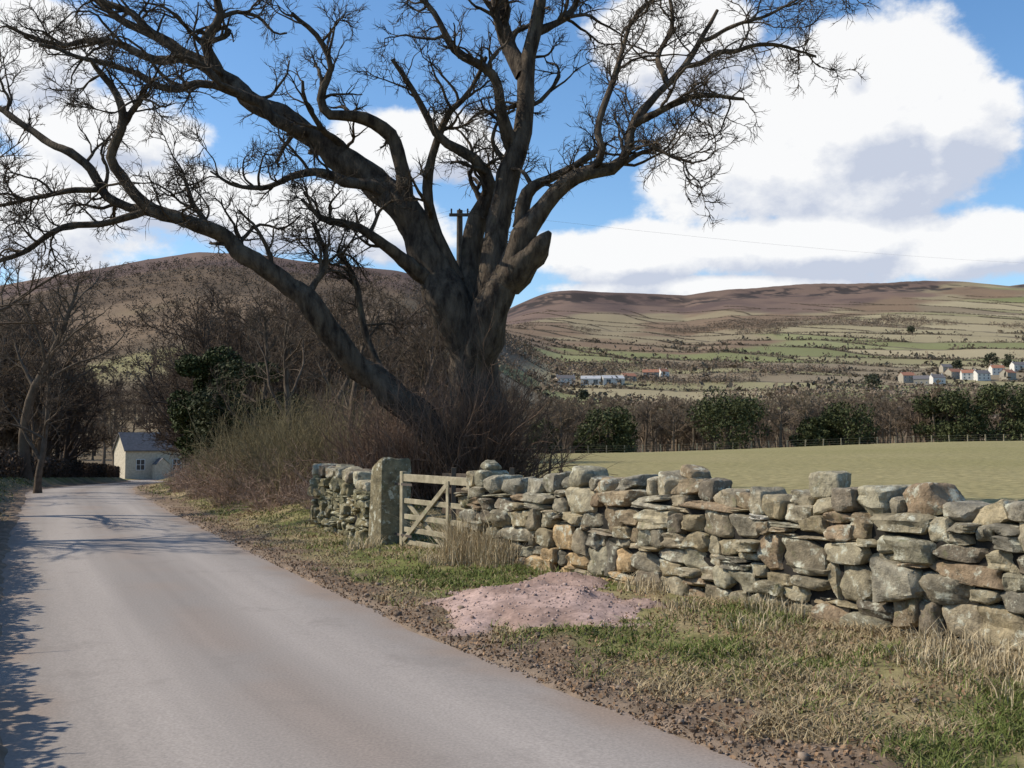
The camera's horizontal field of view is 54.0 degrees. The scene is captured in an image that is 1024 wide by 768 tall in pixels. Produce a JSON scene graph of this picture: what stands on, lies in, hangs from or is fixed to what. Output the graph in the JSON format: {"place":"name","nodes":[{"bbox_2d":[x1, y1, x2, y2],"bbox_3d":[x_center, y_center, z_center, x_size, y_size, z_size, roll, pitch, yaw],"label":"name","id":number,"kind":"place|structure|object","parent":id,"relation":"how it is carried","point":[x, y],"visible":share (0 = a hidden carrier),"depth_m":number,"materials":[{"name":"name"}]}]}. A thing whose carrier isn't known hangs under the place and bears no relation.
{"place":"outdoors","nodes":[
{"label":"outdoors","id":0,"kind":"place"},
{"bbox_2d":[0,479,759,767],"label":"road","id":1,"kind":"structure","parent":0,"point":[138,631],"depth_m":6.88,"materials":[{"name":"grey asphalt"}]},
{"bbox_2d":[0,252,1023,767],"bbox_3d":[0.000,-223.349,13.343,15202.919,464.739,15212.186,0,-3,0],"label":"ground","id":2,"kind":"structure","parent":0,"point":[990,472],"depth_m":208.02,"materials":[{"name":"green plant"}]},
{"bbox_2d":[0,291,27,380],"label":"bare ash tree","id":3,"kind":"object","parent":2,"relation":"on","point":[7,314],"visible":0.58,"depth_m":58.23,"materials":[{"name":"brown plant"}]},
{"bbox_2d":[0,422,66,460],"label":"elder thicket","id":4,"kind":"object","parent":2,"relation":"on","point":[13,445],"visible":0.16,"depth_m":63.70,"materials":[{"name":"plant"}]},
{"bbox_2d":[0,322,75,492],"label":"bare ash tree","id":5,"kind":"object","parent":2,"relation":"on","point":[49,400],"visible":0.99,"depth_m":32.77,"materials":[{"name":"brown plant"}]},
{"bbox_2d":[0,100,92,378],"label":"bare ash tree","id":6,"kind":"object","parent":2,"relation":"on","point":[12,302],"visible":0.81,"depth_m":23.79,"materials":[{"name":"brown plant"}]},
{"bbox_2d":[0,447,120,477],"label":"clipped hedge","id":7,"kind":"object","parent":2,"relation":"on","point":[11,465],"visible":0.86,"depth_m":56.05,"materials":[{"name":"green plant"}]},
{"bbox_2d":[0,243,160,479],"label":"bare ash tree","id":8,"kind":"object","parent":2,"relation":"on","point":[23,445],"visible":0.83,"depth_m":44.40,"materials":[{"name":"brown plant"}]},
{"bbox_2d":[112,432,181,478],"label":"stone cottage","id":9,"kind":"structure","parent":2,"relation":"on","point":[133,459],"depth_m":141.67,"materials":[{"name":"paint"}]},
{"bbox_2d":[136,459,180,470],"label":"window frames","id":10,"kind":"structure","parent":9,"relation":"in","point":[136,459],"depth_m":141.28,"materials":[{"name":"white wood"}]},
{"bbox_2d":[137,459,180,469],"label":"windows","id":11,"kind":"structure","parent":9,"relation":"in","point":[138,461],"depth_m":141.33,"materials":[{"name":"black glass"}]},
{"bbox_2d":[166,345,244,468],"bbox_3d":[-11.762,1.057,39.051,3.259,5.142,3.638,0,-3,0],"label":"holly tree","id":12,"kind":"object","parent":2,"relation":"on","point":[190,366],"visible":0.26,"depth_m":38.35,"materials":[{"name":"green plant"}]},
{"bbox_2d":[148,267,282,404],"bbox_3d":[-11.854,-0.531,41.475,6.099,8.935,3.821,-2,-4,32],"label":"hawthorn tree","id":13,"kind":"object","parent":2,"relation":"on","point":[269,358],"visible":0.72,"depth_m":41.52,"materials":[{"name":"brown plant"}]},
{"bbox_2d":[0,276,449,473],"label":"background woodland","id":14,"kind":"object","parent":2,"relation":"on","point":[154,395],"visible":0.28,"depth_m":62.93,"materials":[{"name":"brown plant"}]},
{"bbox_2d":[181,314,300,402],"bbox_3d":[-13.448,0.449,50.489,6.612,8.581,5.026,-1,-4,16],"label":"hawthorn tree","id":15,"kind":"object","parent":2,"relation":"on","point":[229,338],"visible":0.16,"depth_m":51.34,"materials":[{"name":"brown plant"}]},
{"bbox_2d":[188,357,307,459],"bbox_3d":[-9.729,1.262,37.005,4.524,4.381,3.781,0,-3,0],"label":"holly tree","id":16,"kind":"object","parent":2,"relation":"on","point":[202,398],"visible":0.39,"depth_m":36.29,"materials":[{"name":"green plant"}]},
{"bbox_2d":[154,435,381,522],"bbox_3d":[-7.104,2.446,27.016,3.941,2.589,19.766,2,-4,-24],"label":"bramble thicket","id":17,"kind":"object","parent":2,"relation":"on","point":[216,491],"visible":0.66,"depth_m":23.48,"materials":[{"name":"brown plant"}]},
{"bbox_2d":[205,292,336,438],"bbox_3d":[-7.476,-0.016,33.238,4.596,6.500,4.506,-1,-4,20],"label":"hawthorn tree","id":18,"kind":"object","parent":2,"relation":"on","point":[283,353],"visible":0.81,"depth_m":33.27,"materials":[{"name":"brown plant"}]},
{"bbox_2d":[160,376,405,503],"bbox_3d":[-6.201,1.433,26.431,5.644,3.572,13.413,2,-4,-30],"label":"hawthorn thicket","id":19,"kind":"object","parent":2,"relation":"on","point":[276,440],"visible":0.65,"depth_m":24.01,"materials":[{"name":"brown plant"}]},
{"bbox_2d":[307,463,371,540],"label":"dry stone wall","id":20,"kind":"structure","parent":2,"relation":"on","point":[340,502],"depth_m":16.87,"materials":[{"name":"stone"}]},
{"bbox_2d":[291,282,423,441],"bbox_3d":[-5.765,-0.105,39.645,5.743,7.542,3.506,1,-4,-23],"label":"hawthorn tree","id":21,"kind":"object","parent":2,"relation":"on","point":[384,350],"visible":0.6,"depth_m":39.69,"materials":[{"name":"brown plant"}]},
{"bbox_2d":[302,304,417,452],"bbox_3d":[-4.187,0.287,27.842,3.069,5.239,4.037,1,-4,-17],"label":"hawthorn tree","id":22,"kind":"object","parent":2,"relation":"on","point":[362,351],"visible":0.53,"depth_m":28.41,"materials":[{"name":"brown plant"}]},
{"bbox_2d":[158,358,592,477],"bbox_3d":[-6.363,1.351,38.735,11.882,5.565,32.883,2,-4,-28],"label":"elder thicket","id":23,"kind":"object","parent":2,"relation":"on","point":[539,455],"visible":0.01,"depth_m":31.17,"materials":[{"name":"brown plant"}]},
{"bbox_2d":[369,457,410,545],"bbox_3d":[-1.866,1.911,15.374,0.532,1.594,0.493,2,-4,-33],"label":"stone gatepost","id":24,"kind":"object","parent":2,"relation":"on","point":[384,516],"visible":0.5,"depth_m":15.15,"materials":[{"name":"stone"}]},
{"bbox_2d":[369,323,449,446],"bbox_3d":[-2.121,0.604,25.835,2.062,4.436,3.378,-2,-4,33],"label":"hawthorn tree","id":25,"kind":"object","parent":2,"relation":"on","point":[425,344],"visible":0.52,"depth_m":25.72,"materials":[{"name":"brown plant"}]},
{"bbox_2d":[394,471,471,548],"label":"wooden field gate","id":26,"kind":"structure","parent":2,"relation":"on","point":[422,518],"depth_m":14.40,"materials":[{"name":"brown wood"}]},
{"bbox_2d":[0,0,880,494],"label":"old sycamore tree","id":27,"kind":"object","parent":2,"relation":"on","point":[492,274],"visible":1,"depth_m":20.43,"materials":[{"name":"brown plant"}]},
{"bbox_2d":[270,295,622,507],"bbox_3d":[-1.463,0.691,20.219,7.134,4.708,5.942,0,-3,0],"label":"hawthorn thicket","id":28,"kind":"object","parent":2,"relation":"on","point":[459,457],"visible":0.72,"depth_m":19.46,"materials":[{"name":"brown plant"}]},
{"bbox_2d":[449,209,468,266],"bbox_3d":[-1.420,-0.767,27.086,0.560,7.962,0.254,0,-3,0],"label":"utility pole","id":29,"kind":"object","parent":2,"relation":"on","point":[459,214],"visible":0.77,"depth_m":27.21,"materials":[{"name":"brown wood"}]},
{"bbox_2d":[4,210,1014,303],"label":"overhead wires","id":30,"kind":"object","parent":29,"relation":"attached to","point":[349,241],"visible":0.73,"depth_m":25.99,"materials":[{"name":"black metal"}]},
{"bbox_2d":[442,467,513,528],"bbox_3d":[-0.585,1.949,16.840,1.682,1.118,0.108,-3,-5,42],"label":"rail fence","id":31,"kind":"object","parent":2,"relation":"on","point":[453,489],"visible":0.27,"depth_m":17.18,"materials":[{"name":"brown wood"}]},
{"bbox_2d":[0,476,1023,767],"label":"verge grass","id":32,"kind":"structure","parent":2,"relation":"on","point":[1000,728],"depth_m":6.79,"materials":[{"name":"green plant"}]},
{"bbox_2d":[4,252,1023,444],"bbox_3d":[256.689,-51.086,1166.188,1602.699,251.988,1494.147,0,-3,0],"label":"hillside scrub","id":33,"kind":"object","parent":2,"relation":"on","point":[574,367],"visible":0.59,"depth_m":927.34,"materials":[{"name":"brown plant"}]},
{"bbox_2d":[522,418,561,452],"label":"evergreen tree","id":34,"kind":"object","parent":2,"relation":"on","point":[539,425],"visible":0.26,"depth_m":148.64,"materials":[{"name":"green plant"}]},
{"bbox_2d":[423,571,673,641],"bbox_3d":[0.320,2.114,9.641,3.450,0.365,5.700,0,-3,0],"label":"gravel heap","id":35,"kind":"object","parent":2,"relation":"on","point":[550,596],"visible":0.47,"depth_m":9.12,"materials":[{"name":"gravel"}]},
{"bbox_2d":[155,497,971,767],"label":"loose stones","id":36,"kind":"object","parent":2,"relation":"on","point":[802,756],"visible":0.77,"depth_m":6.66,"materials":[{"name":"grey stone"}]},
{"bbox_2d":[555,374,575,384],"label":"white farmhouse","id":37,"kind":"object","parent":2,"relation":"on","point":[567,378],"visible":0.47,"depth_m":913.35,"materials":[{"name":"stone"}]},
{"bbox_2d":[578,389,589,399],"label":"hillside tree","id":38,"kind":"object","parent":2,"relation":"on","point":[583,394],"visible":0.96,"depth_m":768.36,"materials":[{"name":"green plant"}]},
{"bbox_2d":[572,426,603,452],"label":"evergreen tree","id":39,"kind":"object","parent":2,"relation":"on","point":[585,437],"visible":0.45,"depth_m":148.31,"materials":[{"name":"green plant"}]},
{"bbox_2d":[581,376,600,384],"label":"farm barn","id":40,"kind":"structure","parent":2,"relation":"on","point":[592,379],"depth_m":916.02,"materials":[{"name":"grey metal"}]},
{"bbox_2d":[170,498,1023,767],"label":"fallen leaves","id":41,"kind":"object","parent":2,"relation":"on","point":[736,738],"visible":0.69,"depth_m":7.00,"materials":[{"name":"brown dry leaves"}]},
{"bbox_2d":[573,405,638,452],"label":"evergreen tree","id":42,"kind":"object","parent":2,"relation":"on","point":[622,427],"visible":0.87,"depth_m":146.87,"materials":[{"name":"green plant"}]},
{"bbox_2d":[601,375,624,384],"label":"farm barn","id":43,"kind":"structure","parent":2,"relation":"on","point":[605,379],"depth_m":916.68,"materials":[{"name":"grey metal"}]},
{"bbox_2d":[607,379,621,383],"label":"windows","id":44,"kind":"structure","parent":43,"relation":"in","point":[608,380],"depth_m":915.34,"materials":[{"name":"black glass"}]},
{"bbox_2d":[620,373,636,380],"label":"farm barn","id":45,"kind":"structure","parent":2,"relation":"on","point":[633,376],"depth_m":954.46,"materials":[{"name":"stone"}]},
{"bbox_2d":[642,369,658,377],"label":"farmhouse","id":46,"kind":"object","parent":2,"relation":"on","point":[644,371],"visible":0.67,"depth_m":984.16,"materials":[{"name":"stone"}]},
{"bbox_2d":[659,368,668,375],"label":"farmhouse","id":47,"kind":"object","parent":2,"relation":"on","point":[666,370],"visible":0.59,"depth_m":1015.02,"materials":[{"name":"white paint"}]},
{"bbox_2d":[342,492,1023,709],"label":"dead grass tussocks","id":48,"kind":"object","parent":2,"relation":"on","point":[459,549],"visible":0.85,"depth_m":8.73,"materials":[{"name":"beige plant"}]},
{"bbox_2d":[418,289,1023,428],"bbox_3d":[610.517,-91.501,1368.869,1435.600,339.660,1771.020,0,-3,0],"label":"field hedgerows","id":49,"kind":"object","parent":2,"relation":"on","point":[541,388],"visible":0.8,"depth_m":1250.77,"materials":[{"name":"green plant"}]},
{"bbox_2d":[685,386,772,449],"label":"evergreen tree","id":50,"kind":"object","parent":2,"relation":"on","point":[717,413],"visible":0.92,"depth_m":147.74,"materials":[{"name":"green plant"}]},
{"bbox_2d":[454,460,1023,657],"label":"dry stone wall","id":51,"kind":"structure","parent":2,"relation":"on","point":[832,544],"depth_m":8.86,"materials":[{"name":"stone"}]},
{"bbox_2d":[499,371,1023,452],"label":"distant valley woodland","id":52,"kind":"object","parent":2,"relation":"on","point":[668,429],"visible":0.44,"depth_m":159.03,"materials":[{"name":"green plant"}]},
{"bbox_2d":[515,434,1022,452],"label":"post and wire fence","id":53,"kind":"object","parent":2,"relation":"on","point":[931,440],"visible":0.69,"depth_m":144.67,"materials":[{"name":"brown wood"}]},
{"bbox_2d":[788,417,831,446],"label":"evergreen tree","id":54,"kind":"object","parent":2,"relation":"on","point":[813,433],"visible":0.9,"depth_m":147.31,"materials":[{"name":"green plant"}]},
{"bbox_2d":[807,401,879,445],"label":"evergreen tree","id":55,"kind":"object","parent":2,"relation":"on","point":[843,430],"visible":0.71,"depth_m":147.48,"materials":[{"name":"green plant"}]},
{"bbox_2d":[861,373,883,389],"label":"hillside tree","id":56,"kind":"object","parent":2,"relation":"on","point":[873,379],"visible":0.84,"depth_m":787.17,"materials":[{"name":"green plant"}]},
{"bbox_2d":[898,372,913,382],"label":"walls","id":57,"kind":"structure","parent":2,"relation":"on","point":[901,378],"depth_m":873.04,"materials":[{"name":"paint"}]},
{"bbox_2d":[899,372,915,375],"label":"roof","id":58,"kind":"structure","parent":57,"relation":"on","point":[909,373],"depth_m":874.96,"materials":[{"name":"tile"}]},
{"bbox_2d":[906,325,914,331],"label":"hillside tree","id":59,"kind":"object","parent":2,"relation":"on","point":[910,329],"visible":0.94,"depth_m":1624.97,"materials":[{"name":"green plant"}]},
{"bbox_2d":[913,379,928,385],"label":"walls","id":60,"kind":"structure","parent":2,"relation":"on","point":[918,381],"depth_m":837.64,"materials":[{"name":"stone"}]},
{"bbox_2d":[913,375,928,378],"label":"roof","id":61,"kind":"structure","parent":60,"relation":"on","point":[921,377],"depth_m":839.95,"materials":[{"name":"stone"}]},
{"bbox_2d":[929,375,945,383],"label":"walls","id":62,"kind":"structure","parent":2,"relation":"on","point":[932,380],"depth_m":853.12,"materials":[{"name":"white paint"}]},
{"bbox_2d":[930,374,945,377],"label":"roof","id":63,"kind":"structure","parent":62,"relation":"on","point":[937,375],"depth_m":854.70,"materials":[{"name":"stone"}]},
{"bbox_2d":[939,365,952,372],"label":"walls","id":64,"kind":"structure","parent":2,"relation":"on","point":[941,368],"depth_m":999.26,"materials":[{"name":"paint"}]},
{"bbox_2d":[940,364,952,366],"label":"roof","id":65,"kind":"structure","parent":64,"relation":"on","point":[946,365],"depth_m":1000.84,"materials":[{"name":"stone"}]},
{"bbox_2d":[911,388,983,441],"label":"evergreen tree","id":66,"kind":"object","parent":2,"relation":"on","point":[958,405],"visible":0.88,"depth_m":149.09,"materials":[{"name":"green plant"}]},
{"bbox_2d":[944,369,959,378],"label":"walls","id":67,"kind":"structure","parent":2,"relation":"on","point":[948,372],"depth_m":913.28,"materials":[{"name":"stone"}]},
{"bbox_2d":[949,369,959,371],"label":"roof","id":68,"kind":"structure","parent":67,"relation":"on","point":[954,370],"depth_m":914.67,"materials":[{"name":"tile"}]},
{"bbox_2d":[951,359,963,368],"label":"hillside tree","id":69,"kind":"object","parent":2,"relation":"on","point":[955,363],"visible":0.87,"depth_m":1035.62,"materials":[{"name":"green plant"}]},
{"bbox_2d":[960,371,973,379],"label":"walls","id":70,"kind":"structure","parent":2,"relation":"on","point":[962,375],"depth_m":898.59,"materials":[{"name":"white paint"}]},
{"bbox_2d":[959,370,973,373],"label":"roof","id":71,"kind":"structure","parent":70,"relation":"on","point":[966,371],"depth_m":900.31,"materials":[{"name":"tile"}]},
{"bbox_2d":[973,370,990,380],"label":"walls","id":72,"kind":"structure","parent":2,"relation":"on","point":[976,376],"depth_m":893.31,"materials":[{"name":"white paint"}]},
{"bbox_2d":[973,370,990,373],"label":"roof","id":73,"kind":"structure","parent":72,"relation":"on","point":[983,371],"depth_m":895.26,"materials":[{"name":"stone"}]},
{"bbox_2d":[951,381,1023,440],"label":"evergreen tree","id":74,"kind":"object","parent":2,"relation":"on","point":[998,393],"visible":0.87,"depth_m":148.32,"materials":[{"name":"green plant"}]},
{"bbox_2d":[982,352,998,365],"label":"hillside tree","id":75,"kind":"object","parent":2,"relation":"on","point":[990,356],"visible":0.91,"depth_m":1106.28,"materials":[{"name":"green plant"}]},
{"bbox_2d":[988,366,1002,374],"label":"walls","id":76,"kind":"structure","parent":2,"relation":"on","point":[991,370],"depth_m":948.50,"materials":[{"name":"white paint"}]},
{"bbox_2d":[988,365,1004,367],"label":"roof","id":77,"kind":"structure","parent":76,"relation":"on","point":[997,366],"depth_m":950.42,"materials":[{"name":"tile"}]},
{"bbox_2d":[999,370,1015,379],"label":"walls","id":78,"kind":"structure","parent":2,"relation":"on","point":[1002,372],"depth_m":894.28,"materials":[{"name":"stone"}]},
{"bbox_2d":[999,369,1015,372],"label":"roof","id":79,"kind":"structure","parent":78,"relation":"on","point":[1009,371],"depth_m":895.39,"materials":[{"name":"brown tile"}]},
{"bbox_2d":[1002,354,1014,366],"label":"hillside tree","id":80,"kind":"object","parent":2,"relation":"on","point":[1007,361],"visible":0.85,"depth_m":1076.44,"materials":[{"name":"green plant"}]},
{"bbox_2d":[1009,362,1023,371],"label":"walls","id":81,"kind":"structure","parent":2,"relation":"on","point":[1012,366],"depth_m":978.87,"materials":[{"name":"white paint"}]},
{"bbox_2d":[1010,362,1023,364],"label":"roof","id":82,"kind":"structure","parent":81,"relation":"on","point":[1018,363],"depth_m":980.35,"materials":[{"name":"stone"}]},
{"bbox_2d":[1009,387,1023,440],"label":"evergreen tree","id":83,"kind":"object","parent":2,"relation":"on","point":[1019,415],"visible":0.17,"depth_m":151.26,"materials":[{"name":"green plant"}]},
{"bbox_2d":[0,0,1023,307],"label":"sky","id":84,"kind":"structure","parent":0,"point":[923,157],"materials":[{"name":"blue"}]}
]}

